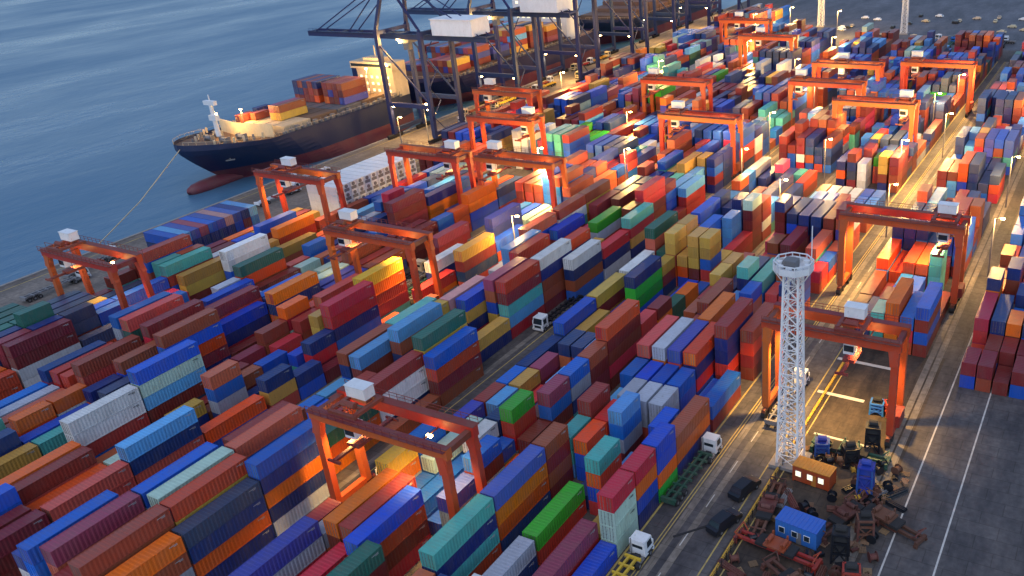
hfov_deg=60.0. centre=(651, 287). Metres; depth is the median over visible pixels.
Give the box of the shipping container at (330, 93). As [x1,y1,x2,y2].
[327,90,333,96]
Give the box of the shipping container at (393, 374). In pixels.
[367,350,424,394]
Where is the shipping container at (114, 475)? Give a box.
[39,460,133,522]
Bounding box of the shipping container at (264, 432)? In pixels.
[225,403,303,457]
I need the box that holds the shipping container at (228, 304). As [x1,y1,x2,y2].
[205,285,260,317]
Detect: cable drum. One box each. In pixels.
[729,552,739,563]
[747,532,757,543]
[798,499,809,511]
[803,569,813,575]
[806,507,818,517]
[815,456,825,462]
[824,455,833,463]
[827,490,837,501]
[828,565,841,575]
[831,565,841,575]
[837,454,843,461]
[851,475,856,483]
[864,494,874,502]
[866,532,878,543]
[867,551,878,562]
[873,484,881,493]
[874,517,879,525]
[875,464,883,475]
[877,458,887,466]
[883,480,893,492]
[891,464,902,474]
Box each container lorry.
[19,267,91,302]
[61,245,115,278]
[254,182,301,206]
[405,258,425,278]
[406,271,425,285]
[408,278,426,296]
[463,104,485,115]
[491,97,516,108]
[529,76,553,87]
[531,82,555,88]
[532,295,583,331]
[570,62,591,70]
[586,56,606,63]
[593,51,610,61]
[611,530,653,575]
[660,432,721,505]
[764,367,809,426]
[935,34,955,38]
[947,37,954,47]
[1003,36,1008,47]
[1006,40,1015,43]
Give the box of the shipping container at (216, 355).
[202,344,230,367]
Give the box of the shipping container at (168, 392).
[142,366,205,410]
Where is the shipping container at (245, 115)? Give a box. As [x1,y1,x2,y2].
[235,111,252,122]
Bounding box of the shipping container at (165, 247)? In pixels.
[137,233,191,262]
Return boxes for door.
[9,419,15,430]
[12,421,19,431]
[13,554,22,568]
[17,556,26,570]
[18,547,27,561]
[22,549,32,564]
[40,548,50,563]
[46,510,53,522]
[46,551,55,565]
[50,372,56,382]
[60,422,67,433]
[64,423,71,435]
[69,564,77,575]
[71,364,77,374]
[74,365,81,376]
[74,567,81,575]
[113,361,119,372]
[116,362,123,373]
[116,446,123,458]
[119,319,125,329]
[120,448,128,460]
[123,321,128,330]
[127,371,133,383]
[131,373,137,384]
[137,493,145,506]
[140,326,146,336]
[144,327,149,337]
[148,496,154,505]
[153,335,159,346]
[157,337,163,347]
[178,533,186,547]
[186,549,192,562]
[191,230,196,238]
[195,229,200,237]
[200,227,205,235]
[201,376,207,387]
[203,225,208,233]
[203,236,207,244]
[205,377,211,388]
[206,234,211,242]
[208,223,213,231]
[211,232,216,240]
[212,222,217,230]
[214,231,219,239]
[217,220,221,228]
[219,229,224,237]
[220,218,225,227]
[223,228,227,235]
[225,217,229,225]
[228,215,233,223]
[236,212,241,220]
[245,463,253,476]
[251,465,258,478]
[256,380,262,390]
[260,381,266,391]
[265,294,270,303]
[268,304,273,313]
[269,294,274,304]
[272,305,276,315]
[301,343,307,353]
[305,344,311,354]
[313,297,318,306]
[320,306,325,315]
[323,317,328,327]
[324,306,329,316]
[324,520,332,534]
[327,318,332,328]
[330,523,338,537]
[339,526,346,538]
[344,541,352,554]
[349,357,355,367]
[351,544,356,551]
[354,358,360,369]
[376,461,382,472]
[388,330,393,340]
[391,342,396,352]
[392,330,398,341]
[395,343,401,354]
[412,337,418,348]
[417,339,422,349]
[419,551,428,566]
[421,457,428,470]
[424,356,429,367]
[425,263,429,271]
[426,369,432,380]
[426,554,435,569]
[427,459,434,472]
[428,521,435,534]
[429,358,434,368]
[429,381,434,392]
[431,370,437,381]
[433,382,439,393]
[434,523,439,532]
[437,497,445,511]
[440,512,447,524]
[443,499,447,511]
[453,251,458,260]
[456,300,461,309]
[457,252,461,260]
[460,300,465,310]
[463,442,468,451]
[463,458,470,471]
[487,404,492,413]
[496,282,500,292]
[497,294,502,303]
[499,305,504,315]
[500,283,505,293]
[500,408,506,420]
[502,295,506,304]
[503,306,508,315]
[505,410,511,422]
[518,440,524,451]
[530,535,537,549]
[537,392,543,404]
[543,394,549,406]
[549,230,553,238]
[553,231,557,239]
[554,323,558,333]
[558,324,563,334]
[563,259,567,268]
[568,260,572,269]
[574,440,580,453]
[578,401,584,413]
[580,442,586,454]
[584,402,590,414]
[585,458,592,472]
[587,473,593,486]
[588,487,595,500]
[592,460,598,474]
[593,475,600,488]
[596,327,601,338]
[598,495,605,509]
[599,510,606,524]
[601,328,606,340]
[601,525,608,539]
[605,497,612,511]
[606,512,613,526]
[608,410,615,423]
[608,527,615,541]
[615,412,621,425]
[622,219,625,227]
[625,277,629,287]
[626,219,629,227]
[629,278,633,287]
[637,344,642,355]
[643,346,648,357]
[645,228,649,237]
[649,229,653,238]
[649,404,655,416]
[653,347,658,358]
[655,405,660,415]
[658,348,663,359]
[668,350,673,361]
[674,351,679,362]
[684,353,689,364]
[689,354,695,365]
[698,302,702,313]
[703,303,707,311]
[715,326,720,337]
[721,327,726,338]
[741,330,746,341]
[747,332,751,342]
[781,245,784,253]
[785,245,789,254]
[796,532,800,544]
[806,248,810,257]
[811,476,815,486]
[812,249,815,258]
[886,303,892,314]
[892,304,898,315]
[907,319,912,329]
[916,308,922,319]
[922,309,928,320]
[991,321,997,332]
[997,322,1004,333]
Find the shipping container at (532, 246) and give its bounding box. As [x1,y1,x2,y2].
[509,233,549,260]
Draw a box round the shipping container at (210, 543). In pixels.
[185,496,267,564]
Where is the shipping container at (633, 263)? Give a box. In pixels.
[619,250,654,273]
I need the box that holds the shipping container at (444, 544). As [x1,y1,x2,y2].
[418,493,494,570]
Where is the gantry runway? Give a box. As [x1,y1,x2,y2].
[230,62,1023,575]
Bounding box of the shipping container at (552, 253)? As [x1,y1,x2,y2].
[530,238,571,270]
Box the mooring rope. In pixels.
[99,150,179,243]
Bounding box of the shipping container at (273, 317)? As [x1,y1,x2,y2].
[270,298,312,321]
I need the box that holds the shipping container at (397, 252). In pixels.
[361,248,405,268]
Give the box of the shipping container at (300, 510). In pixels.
[272,483,329,536]
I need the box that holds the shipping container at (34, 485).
[12,446,96,504]
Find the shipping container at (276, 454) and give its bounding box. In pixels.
[244,418,315,480]
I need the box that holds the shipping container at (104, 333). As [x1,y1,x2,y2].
[78,323,115,347]
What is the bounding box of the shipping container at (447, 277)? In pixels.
[411,269,456,300]
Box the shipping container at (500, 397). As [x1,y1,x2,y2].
[486,385,517,414]
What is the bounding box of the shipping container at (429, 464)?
[420,415,482,473]
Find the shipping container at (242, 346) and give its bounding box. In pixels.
[229,336,256,356]
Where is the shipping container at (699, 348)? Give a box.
[683,321,715,366]
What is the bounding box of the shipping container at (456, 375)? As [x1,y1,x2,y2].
[428,352,481,394]
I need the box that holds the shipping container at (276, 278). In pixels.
[255,267,300,290]
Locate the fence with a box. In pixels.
[711,430,801,575]
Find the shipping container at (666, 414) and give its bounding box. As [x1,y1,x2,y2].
[648,406,678,433]
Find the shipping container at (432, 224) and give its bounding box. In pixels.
[397,220,437,241]
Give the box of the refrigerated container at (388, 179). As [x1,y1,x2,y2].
[385,174,391,183]
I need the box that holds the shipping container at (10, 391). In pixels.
[0,383,22,399]
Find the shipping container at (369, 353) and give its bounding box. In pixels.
[349,331,391,370]
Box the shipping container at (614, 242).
[601,229,629,258]
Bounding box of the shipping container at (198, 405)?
[164,398,206,417]
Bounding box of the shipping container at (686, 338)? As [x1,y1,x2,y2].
[667,319,708,364]
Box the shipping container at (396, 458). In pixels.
[375,445,417,473]
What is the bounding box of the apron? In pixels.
[0,10,728,306]
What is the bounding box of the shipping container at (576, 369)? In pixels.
[558,356,589,388]
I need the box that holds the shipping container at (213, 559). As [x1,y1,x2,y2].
[191,510,271,575]
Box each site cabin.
[775,506,825,550]
[792,455,836,491]
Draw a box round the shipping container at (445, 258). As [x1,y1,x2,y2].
[424,243,462,272]
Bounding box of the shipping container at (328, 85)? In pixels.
[326,76,353,89]
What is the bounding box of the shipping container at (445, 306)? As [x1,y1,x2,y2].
[434,299,449,314]
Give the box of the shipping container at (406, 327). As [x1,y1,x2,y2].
[387,301,442,342]
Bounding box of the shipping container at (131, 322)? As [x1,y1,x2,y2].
[119,293,183,332]
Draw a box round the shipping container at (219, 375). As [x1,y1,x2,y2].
[200,359,241,389]
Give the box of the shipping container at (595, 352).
[577,340,607,370]
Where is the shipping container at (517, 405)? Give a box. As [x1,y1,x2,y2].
[499,389,534,423]
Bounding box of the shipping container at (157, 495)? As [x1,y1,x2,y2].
[147,446,233,506]
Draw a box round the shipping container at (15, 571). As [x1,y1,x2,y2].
[4,567,21,575]
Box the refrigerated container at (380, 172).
[349,165,383,178]
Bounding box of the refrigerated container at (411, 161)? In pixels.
[381,152,414,164]
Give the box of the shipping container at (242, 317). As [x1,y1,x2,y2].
[220,301,267,335]
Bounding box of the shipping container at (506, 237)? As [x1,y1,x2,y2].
[494,224,523,251]
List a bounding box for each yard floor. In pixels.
[716,347,944,575]
[874,209,1023,575]
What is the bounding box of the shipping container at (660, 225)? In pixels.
[644,210,677,239]
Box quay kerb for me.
[0,0,746,287]
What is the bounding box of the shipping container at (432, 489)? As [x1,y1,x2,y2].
[421,454,463,515]
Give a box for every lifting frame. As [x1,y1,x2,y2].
[814,435,829,456]
[830,524,850,563]
[840,440,859,464]
[841,561,860,575]
[854,510,874,541]
[855,458,875,494]
[864,419,880,453]
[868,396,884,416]
[884,399,887,417]
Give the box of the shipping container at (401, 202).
[385,188,424,212]
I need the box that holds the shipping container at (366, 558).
[326,540,384,575]
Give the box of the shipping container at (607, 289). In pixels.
[587,272,625,307]
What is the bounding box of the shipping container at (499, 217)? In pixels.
[484,202,520,228]
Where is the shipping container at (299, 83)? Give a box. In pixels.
[297,74,324,87]
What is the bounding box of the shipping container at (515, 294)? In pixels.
[497,272,541,305]
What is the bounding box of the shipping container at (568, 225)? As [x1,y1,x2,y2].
[549,213,584,240]
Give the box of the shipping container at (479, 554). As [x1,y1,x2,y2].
[451,528,499,575]
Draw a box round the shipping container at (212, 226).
[179,216,217,232]
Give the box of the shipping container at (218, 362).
[205,355,230,370]
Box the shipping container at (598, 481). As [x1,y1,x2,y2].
[586,453,621,489]
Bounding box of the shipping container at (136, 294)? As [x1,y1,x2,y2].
[110,276,169,305]
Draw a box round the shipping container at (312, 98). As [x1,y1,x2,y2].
[309,95,314,101]
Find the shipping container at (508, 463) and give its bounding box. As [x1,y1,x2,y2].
[505,454,518,467]
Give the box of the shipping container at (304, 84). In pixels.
[301,74,327,87]
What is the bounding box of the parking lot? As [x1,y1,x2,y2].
[782,0,1023,50]
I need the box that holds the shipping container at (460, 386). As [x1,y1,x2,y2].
[430,364,483,406]
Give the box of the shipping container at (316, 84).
[311,75,339,88]
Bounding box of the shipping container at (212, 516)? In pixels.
[171,477,262,549]
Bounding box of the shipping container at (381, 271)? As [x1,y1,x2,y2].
[352,256,403,284]
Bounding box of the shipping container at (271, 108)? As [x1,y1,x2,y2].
[268,97,297,112]
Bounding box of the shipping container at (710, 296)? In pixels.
[697,277,732,313]
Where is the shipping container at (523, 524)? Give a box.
[500,490,550,552]
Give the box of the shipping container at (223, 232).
[218,227,228,238]
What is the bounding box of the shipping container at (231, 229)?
[226,223,236,234]
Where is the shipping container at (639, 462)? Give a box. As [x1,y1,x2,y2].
[620,444,655,486]
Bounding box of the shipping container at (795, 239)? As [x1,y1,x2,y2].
[780,226,807,255]
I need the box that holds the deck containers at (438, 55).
[405,20,557,72]
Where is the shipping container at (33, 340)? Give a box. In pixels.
[2,318,74,358]
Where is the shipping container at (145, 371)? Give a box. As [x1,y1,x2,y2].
[126,339,199,385]
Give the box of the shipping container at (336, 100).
[334,97,339,103]
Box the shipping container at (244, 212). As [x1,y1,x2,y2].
[212,203,249,219]
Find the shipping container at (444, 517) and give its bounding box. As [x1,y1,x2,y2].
[439,492,476,524]
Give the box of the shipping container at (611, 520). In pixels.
[598,489,635,528]
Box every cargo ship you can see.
[172,45,414,194]
[406,0,594,109]
[579,0,716,43]
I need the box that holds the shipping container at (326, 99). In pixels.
[324,96,329,102]
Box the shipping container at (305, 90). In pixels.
[303,88,308,94]
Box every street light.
[423,103,429,139]
[511,215,518,239]
[624,148,629,179]
[741,148,747,173]
[769,112,775,153]
[823,138,831,183]
[885,183,897,236]
[942,113,952,157]
[987,218,1004,276]
[1005,156,1020,207]
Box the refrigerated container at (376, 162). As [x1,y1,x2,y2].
[361,159,396,170]
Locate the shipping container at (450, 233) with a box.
[433,220,469,247]
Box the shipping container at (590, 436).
[573,419,607,455]
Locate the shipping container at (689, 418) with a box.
[671,395,709,451]
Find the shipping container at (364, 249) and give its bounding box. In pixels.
[341,234,383,262]
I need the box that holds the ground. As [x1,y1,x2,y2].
[296,0,1023,575]
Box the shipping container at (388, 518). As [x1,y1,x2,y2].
[343,485,423,554]
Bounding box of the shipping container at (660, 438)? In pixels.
[642,421,675,460]
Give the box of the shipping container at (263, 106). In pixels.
[252,104,269,111]
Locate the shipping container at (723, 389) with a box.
[705,369,740,419]
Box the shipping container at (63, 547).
[39,491,144,567]
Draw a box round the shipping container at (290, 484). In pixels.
[263,455,322,508]
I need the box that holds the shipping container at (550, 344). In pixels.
[516,335,562,367]
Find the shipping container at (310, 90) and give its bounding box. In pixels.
[308,88,313,94]
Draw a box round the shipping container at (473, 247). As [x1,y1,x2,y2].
[453,232,494,261]
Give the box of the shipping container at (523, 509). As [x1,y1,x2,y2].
[498,477,549,540]
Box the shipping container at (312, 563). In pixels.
[296,551,326,575]
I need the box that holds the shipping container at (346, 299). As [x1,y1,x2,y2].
[319,280,374,317]
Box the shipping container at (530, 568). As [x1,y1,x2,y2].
[518,556,537,575]
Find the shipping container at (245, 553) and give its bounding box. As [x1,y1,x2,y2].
[205,524,275,575]
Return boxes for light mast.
[768,226,814,472]
[816,0,825,26]
[899,0,908,34]
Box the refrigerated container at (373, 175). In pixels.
[341,167,377,181]
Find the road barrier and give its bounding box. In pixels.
[710,362,844,575]
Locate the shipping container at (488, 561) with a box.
[468,543,501,575]
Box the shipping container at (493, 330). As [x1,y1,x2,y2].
[477,316,510,351]
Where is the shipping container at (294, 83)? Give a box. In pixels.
[292,74,318,87]
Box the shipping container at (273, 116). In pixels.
[270,113,275,119]
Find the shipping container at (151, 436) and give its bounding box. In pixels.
[115,405,197,461]
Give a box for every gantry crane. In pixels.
[36,228,154,309]
[251,156,346,239]
[304,378,486,518]
[321,208,442,301]
[384,139,475,204]
[465,106,548,171]
[471,78,543,122]
[473,140,568,207]
[640,67,712,123]
[657,100,744,179]
[719,12,772,43]
[738,27,798,66]
[760,296,911,447]
[788,68,867,126]
[812,52,884,105]
[832,89,920,141]
[836,198,971,312]
[899,50,977,116]
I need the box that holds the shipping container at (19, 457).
[0,442,41,479]
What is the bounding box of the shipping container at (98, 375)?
[75,363,116,386]
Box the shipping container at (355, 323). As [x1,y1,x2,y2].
[325,304,379,341]
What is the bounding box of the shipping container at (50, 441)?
[31,425,67,455]
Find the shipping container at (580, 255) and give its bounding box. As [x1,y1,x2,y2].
[563,239,600,270]
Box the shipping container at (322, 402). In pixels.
[307,399,328,417]
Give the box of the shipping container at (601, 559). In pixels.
[572,540,617,575]
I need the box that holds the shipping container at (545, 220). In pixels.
[518,211,556,236]
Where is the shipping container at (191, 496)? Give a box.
[159,453,246,522]
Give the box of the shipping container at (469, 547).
[422,513,497,575]
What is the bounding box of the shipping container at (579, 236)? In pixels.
[564,227,590,249]
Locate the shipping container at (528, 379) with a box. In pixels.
[509,367,540,390]
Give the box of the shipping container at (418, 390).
[379,378,428,422]
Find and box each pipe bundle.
[717,558,745,575]
[762,571,771,575]
[771,479,790,494]
[776,487,792,508]
[784,489,799,509]
[803,549,811,572]
[815,564,827,575]
[827,505,839,511]
[830,451,843,466]
[841,484,862,492]
[877,487,887,497]
[878,495,907,512]
[880,523,896,532]
[883,486,907,498]
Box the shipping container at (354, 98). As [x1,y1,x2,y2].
[339,91,368,104]
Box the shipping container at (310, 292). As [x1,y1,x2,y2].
[267,283,320,315]
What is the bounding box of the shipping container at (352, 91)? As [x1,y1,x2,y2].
[338,84,366,97]
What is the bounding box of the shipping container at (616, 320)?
[595,299,639,340]
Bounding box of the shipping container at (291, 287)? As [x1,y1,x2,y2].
[264,270,318,304]
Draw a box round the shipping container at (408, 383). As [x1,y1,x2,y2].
[383,365,426,398]
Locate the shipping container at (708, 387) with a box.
[699,378,718,396]
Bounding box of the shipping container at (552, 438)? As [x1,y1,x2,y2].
[532,421,568,460]
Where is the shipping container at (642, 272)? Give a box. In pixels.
[624,255,661,288]
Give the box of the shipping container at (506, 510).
[495,463,547,525]
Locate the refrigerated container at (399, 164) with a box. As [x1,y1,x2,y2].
[369,157,402,170]
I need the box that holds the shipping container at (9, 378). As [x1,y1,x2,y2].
[0,369,20,391]
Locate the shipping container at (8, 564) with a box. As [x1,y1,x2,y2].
[0,550,17,575]
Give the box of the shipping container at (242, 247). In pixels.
[218,233,268,261]
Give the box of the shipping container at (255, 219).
[251,214,259,224]
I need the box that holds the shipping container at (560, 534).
[536,500,586,565]
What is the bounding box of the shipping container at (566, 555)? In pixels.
[532,518,598,575]
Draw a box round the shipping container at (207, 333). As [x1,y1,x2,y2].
[157,321,223,352]
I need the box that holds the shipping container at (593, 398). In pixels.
[577,381,609,415]
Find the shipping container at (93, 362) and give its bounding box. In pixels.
[70,334,142,377]
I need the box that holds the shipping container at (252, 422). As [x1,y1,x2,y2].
[222,400,292,446]
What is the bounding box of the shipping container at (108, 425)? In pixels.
[65,400,145,445]
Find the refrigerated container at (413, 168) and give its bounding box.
[410,163,416,172]
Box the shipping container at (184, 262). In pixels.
[158,246,212,276]
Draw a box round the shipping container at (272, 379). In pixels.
[255,363,294,393]
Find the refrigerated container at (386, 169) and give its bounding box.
[354,162,389,175]
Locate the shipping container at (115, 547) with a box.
[67,504,173,575]
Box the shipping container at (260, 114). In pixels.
[250,109,269,119]
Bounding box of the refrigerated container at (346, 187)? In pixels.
[327,180,350,192]
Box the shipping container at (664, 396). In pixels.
[648,385,678,416]
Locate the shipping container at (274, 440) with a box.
[247,420,303,458]
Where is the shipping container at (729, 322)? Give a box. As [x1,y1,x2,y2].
[714,297,752,339]
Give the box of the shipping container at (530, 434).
[517,419,550,451]
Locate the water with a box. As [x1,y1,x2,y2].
[0,0,745,284]
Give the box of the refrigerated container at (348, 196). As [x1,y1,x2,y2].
[344,191,352,201]
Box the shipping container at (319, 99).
[314,95,324,102]
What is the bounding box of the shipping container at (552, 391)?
[536,374,569,407]
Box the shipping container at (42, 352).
[6,331,78,369]
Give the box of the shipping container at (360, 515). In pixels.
[338,472,416,539]
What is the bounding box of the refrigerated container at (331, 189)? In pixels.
[306,183,337,196]
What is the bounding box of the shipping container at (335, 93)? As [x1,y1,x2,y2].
[332,90,338,97]
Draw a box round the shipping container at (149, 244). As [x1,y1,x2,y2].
[146,241,155,246]
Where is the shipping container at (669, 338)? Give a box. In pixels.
[652,317,693,360]
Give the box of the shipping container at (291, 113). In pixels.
[275,105,307,120]
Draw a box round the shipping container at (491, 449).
[462,434,501,472]
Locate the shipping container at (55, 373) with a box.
[49,342,112,385]
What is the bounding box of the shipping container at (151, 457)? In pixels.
[120,422,201,475]
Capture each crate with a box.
[727,572,736,575]
[755,519,764,526]
[778,498,784,504]
[815,548,824,558]
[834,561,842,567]
[842,464,849,469]
[850,546,858,552]
[892,474,897,480]
[901,479,908,486]
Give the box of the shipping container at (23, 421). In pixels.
[7,400,55,433]
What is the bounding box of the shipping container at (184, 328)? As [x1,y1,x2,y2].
[152,307,219,348]
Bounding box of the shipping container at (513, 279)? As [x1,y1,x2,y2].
[495,259,539,294]
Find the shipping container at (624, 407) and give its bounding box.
[608,390,640,426]
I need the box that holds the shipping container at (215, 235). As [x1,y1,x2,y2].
[210,230,220,241]
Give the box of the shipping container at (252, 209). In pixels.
[220,200,257,216]
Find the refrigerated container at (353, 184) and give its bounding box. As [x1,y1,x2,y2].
[321,177,357,189]
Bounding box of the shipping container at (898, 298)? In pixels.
[885,277,913,315]
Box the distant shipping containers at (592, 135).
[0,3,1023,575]
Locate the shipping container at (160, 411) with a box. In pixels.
[146,381,204,422]
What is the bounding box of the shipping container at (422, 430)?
[409,423,445,454]
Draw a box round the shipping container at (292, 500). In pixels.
[267,469,326,522]
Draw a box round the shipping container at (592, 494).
[587,486,599,501]
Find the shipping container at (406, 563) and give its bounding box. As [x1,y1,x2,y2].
[388,534,430,575]
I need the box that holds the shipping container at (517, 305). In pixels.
[498,282,542,316]
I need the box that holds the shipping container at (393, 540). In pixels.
[347,505,426,556]
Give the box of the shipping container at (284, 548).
[228,516,321,575]
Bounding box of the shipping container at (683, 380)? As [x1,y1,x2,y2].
[667,367,695,399]
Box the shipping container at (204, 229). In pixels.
[170,219,209,236]
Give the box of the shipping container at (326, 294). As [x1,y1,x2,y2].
[312,273,358,307]
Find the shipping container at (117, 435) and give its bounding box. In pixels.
[85,412,150,455]
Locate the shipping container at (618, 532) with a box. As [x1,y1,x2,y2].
[600,503,637,542]
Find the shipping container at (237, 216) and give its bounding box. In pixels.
[204,206,241,222]
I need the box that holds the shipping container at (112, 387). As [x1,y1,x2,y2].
[97,376,130,398]
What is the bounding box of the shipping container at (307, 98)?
[304,95,310,101]
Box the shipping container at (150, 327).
[139,299,204,338]
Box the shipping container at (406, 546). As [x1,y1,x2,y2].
[385,519,429,571]
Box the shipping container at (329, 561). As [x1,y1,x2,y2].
[300,542,346,575]
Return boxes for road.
[340,106,828,495]
[406,229,485,280]
[609,64,1008,575]
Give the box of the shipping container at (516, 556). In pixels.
[482,535,535,575]
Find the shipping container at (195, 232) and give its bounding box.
[161,222,200,239]
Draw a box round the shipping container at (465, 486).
[436,472,476,512]
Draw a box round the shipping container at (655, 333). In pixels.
[636,314,678,358]
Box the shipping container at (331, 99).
[329,97,334,103]
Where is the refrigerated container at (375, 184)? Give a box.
[372,179,379,189]
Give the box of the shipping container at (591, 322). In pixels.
[571,309,609,332]
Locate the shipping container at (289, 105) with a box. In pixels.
[273,98,305,113]
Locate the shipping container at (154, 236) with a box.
[143,229,178,243]
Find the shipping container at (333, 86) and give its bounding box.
[331,76,356,89]
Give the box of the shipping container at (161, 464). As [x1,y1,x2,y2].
[133,434,204,484]
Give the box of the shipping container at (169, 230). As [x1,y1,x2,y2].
[153,226,192,240]
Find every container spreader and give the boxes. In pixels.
[733,521,822,575]
[748,476,787,535]
[760,551,803,575]
[809,433,891,470]
[821,487,879,545]
[842,490,927,549]
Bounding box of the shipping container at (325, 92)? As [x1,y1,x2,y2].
[322,89,328,96]
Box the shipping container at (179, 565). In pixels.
[153,552,191,575]
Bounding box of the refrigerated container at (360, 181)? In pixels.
[340,173,364,186]
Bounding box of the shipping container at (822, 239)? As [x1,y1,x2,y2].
[806,229,832,259]
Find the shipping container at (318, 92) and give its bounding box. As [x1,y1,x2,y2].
[313,88,322,95]
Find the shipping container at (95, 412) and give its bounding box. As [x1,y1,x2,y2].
[59,384,141,436]
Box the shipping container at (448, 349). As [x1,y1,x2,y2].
[423,326,477,369]
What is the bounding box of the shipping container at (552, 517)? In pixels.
[522,481,584,550]
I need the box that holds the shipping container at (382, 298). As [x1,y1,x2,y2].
[376,279,407,306]
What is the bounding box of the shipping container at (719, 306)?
[698,291,735,322]
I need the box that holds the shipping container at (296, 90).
[293,87,298,93]
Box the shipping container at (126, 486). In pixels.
[50,477,136,523]
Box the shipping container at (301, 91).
[298,88,303,94]
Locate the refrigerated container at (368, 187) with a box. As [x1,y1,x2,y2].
[365,182,372,192]
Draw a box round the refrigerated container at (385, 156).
[374,154,404,167]
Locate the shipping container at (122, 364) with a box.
[112,340,158,374]
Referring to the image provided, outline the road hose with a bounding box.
[673,525,705,537]
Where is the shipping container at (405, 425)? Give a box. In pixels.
[385,394,441,433]
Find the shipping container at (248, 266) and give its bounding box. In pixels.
[232,247,284,277]
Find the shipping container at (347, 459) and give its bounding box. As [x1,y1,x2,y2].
[333,439,379,473]
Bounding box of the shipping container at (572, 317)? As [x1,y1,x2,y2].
[553,296,596,335]
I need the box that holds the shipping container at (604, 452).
[584,435,620,475]
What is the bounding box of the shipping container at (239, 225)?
[235,220,244,231]
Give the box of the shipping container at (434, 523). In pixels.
[428,509,441,534]
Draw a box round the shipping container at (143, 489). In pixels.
[131,442,218,508]
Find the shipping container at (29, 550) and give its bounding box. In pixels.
[16,490,118,565]
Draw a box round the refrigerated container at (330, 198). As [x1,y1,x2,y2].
[308,192,339,204]
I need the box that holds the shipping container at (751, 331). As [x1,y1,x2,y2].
[740,302,774,343]
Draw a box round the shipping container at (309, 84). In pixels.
[306,75,333,88]
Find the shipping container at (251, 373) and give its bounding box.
[241,364,262,388]
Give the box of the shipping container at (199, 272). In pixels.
[176,256,223,286]
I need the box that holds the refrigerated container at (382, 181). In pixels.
[378,176,385,186]
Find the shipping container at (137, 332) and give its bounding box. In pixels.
[123,328,143,340]
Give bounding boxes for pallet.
[748,560,757,567]
[858,546,866,552]
[860,539,868,544]
[863,568,871,574]
[878,528,889,535]
[901,471,909,476]
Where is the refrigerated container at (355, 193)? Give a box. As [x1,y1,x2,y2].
[351,188,359,198]
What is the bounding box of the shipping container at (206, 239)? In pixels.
[202,234,211,245]
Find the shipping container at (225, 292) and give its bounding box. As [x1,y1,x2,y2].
[200,278,254,306]
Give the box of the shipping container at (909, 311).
[900,291,923,330]
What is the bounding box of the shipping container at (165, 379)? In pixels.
[131,354,203,397]
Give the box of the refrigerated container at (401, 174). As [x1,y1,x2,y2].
[397,168,404,178]
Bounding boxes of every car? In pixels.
[706,507,742,536]
[728,475,760,502]
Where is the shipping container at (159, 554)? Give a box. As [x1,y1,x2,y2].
[105,531,185,575]
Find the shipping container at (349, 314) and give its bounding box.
[322,293,376,329]
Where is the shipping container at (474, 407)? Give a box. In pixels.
[453,400,484,418]
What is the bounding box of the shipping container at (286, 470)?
[249,441,319,494]
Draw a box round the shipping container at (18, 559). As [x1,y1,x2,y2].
[11,549,28,572]
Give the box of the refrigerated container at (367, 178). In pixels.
[338,170,370,183]
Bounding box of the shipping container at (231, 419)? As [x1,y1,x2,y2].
[200,394,266,442]
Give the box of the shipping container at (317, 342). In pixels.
[300,329,335,355]
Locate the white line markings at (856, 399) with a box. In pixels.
[658,149,999,575]
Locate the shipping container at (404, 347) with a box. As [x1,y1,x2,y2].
[390,315,442,354]
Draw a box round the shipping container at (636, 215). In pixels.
[621,202,653,228]
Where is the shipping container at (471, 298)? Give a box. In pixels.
[455,281,485,311]
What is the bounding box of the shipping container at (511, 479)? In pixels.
[480,444,545,511]
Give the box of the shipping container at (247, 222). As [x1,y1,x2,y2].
[243,217,252,227]
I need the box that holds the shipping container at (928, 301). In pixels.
[915,281,942,321]
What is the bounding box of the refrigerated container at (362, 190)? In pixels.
[358,185,365,195]
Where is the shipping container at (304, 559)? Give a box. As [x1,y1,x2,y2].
[273,536,325,575]
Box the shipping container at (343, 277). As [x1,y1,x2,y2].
[321,267,367,289]
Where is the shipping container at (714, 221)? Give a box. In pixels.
[697,214,722,228]
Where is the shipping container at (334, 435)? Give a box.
[325,405,378,447]
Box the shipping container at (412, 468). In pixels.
[399,456,420,475]
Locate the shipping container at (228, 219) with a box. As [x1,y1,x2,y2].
[195,209,233,225]
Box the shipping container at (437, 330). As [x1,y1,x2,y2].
[411,308,466,350]
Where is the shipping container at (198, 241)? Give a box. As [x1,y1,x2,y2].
[193,237,203,244]
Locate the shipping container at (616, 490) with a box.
[597,469,634,513]
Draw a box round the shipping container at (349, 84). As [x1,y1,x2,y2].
[336,77,365,90]
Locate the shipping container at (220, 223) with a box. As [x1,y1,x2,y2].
[187,213,225,229]
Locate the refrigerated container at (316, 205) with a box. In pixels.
[310,201,340,211]
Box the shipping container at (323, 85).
[321,76,347,89]
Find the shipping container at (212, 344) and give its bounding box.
[198,332,226,356]
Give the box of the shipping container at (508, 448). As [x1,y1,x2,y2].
[500,436,515,462]
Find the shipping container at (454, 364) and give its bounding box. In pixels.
[425,340,479,382]
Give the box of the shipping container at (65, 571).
[53,565,72,575]
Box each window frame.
[778,526,784,533]
[791,530,796,537]
[795,470,800,476]
[803,535,809,542]
[807,474,812,480]
[818,478,823,484]
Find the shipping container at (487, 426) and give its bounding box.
[462,419,498,452]
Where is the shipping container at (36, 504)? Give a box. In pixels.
[26,463,106,510]
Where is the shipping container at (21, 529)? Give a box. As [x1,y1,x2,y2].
[0,509,49,558]
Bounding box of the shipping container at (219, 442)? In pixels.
[212,409,267,447]
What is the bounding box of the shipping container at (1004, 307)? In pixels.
[990,293,1014,334]
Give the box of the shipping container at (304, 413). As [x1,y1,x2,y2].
[301,407,307,420]
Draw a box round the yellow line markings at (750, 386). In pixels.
[0,48,1005,575]
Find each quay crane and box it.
[308,0,496,143]
[407,0,577,104]
[536,0,599,82]
[596,0,648,56]
[639,0,688,42]
[676,0,720,28]
[710,0,749,14]
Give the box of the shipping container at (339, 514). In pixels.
[323,467,399,538]

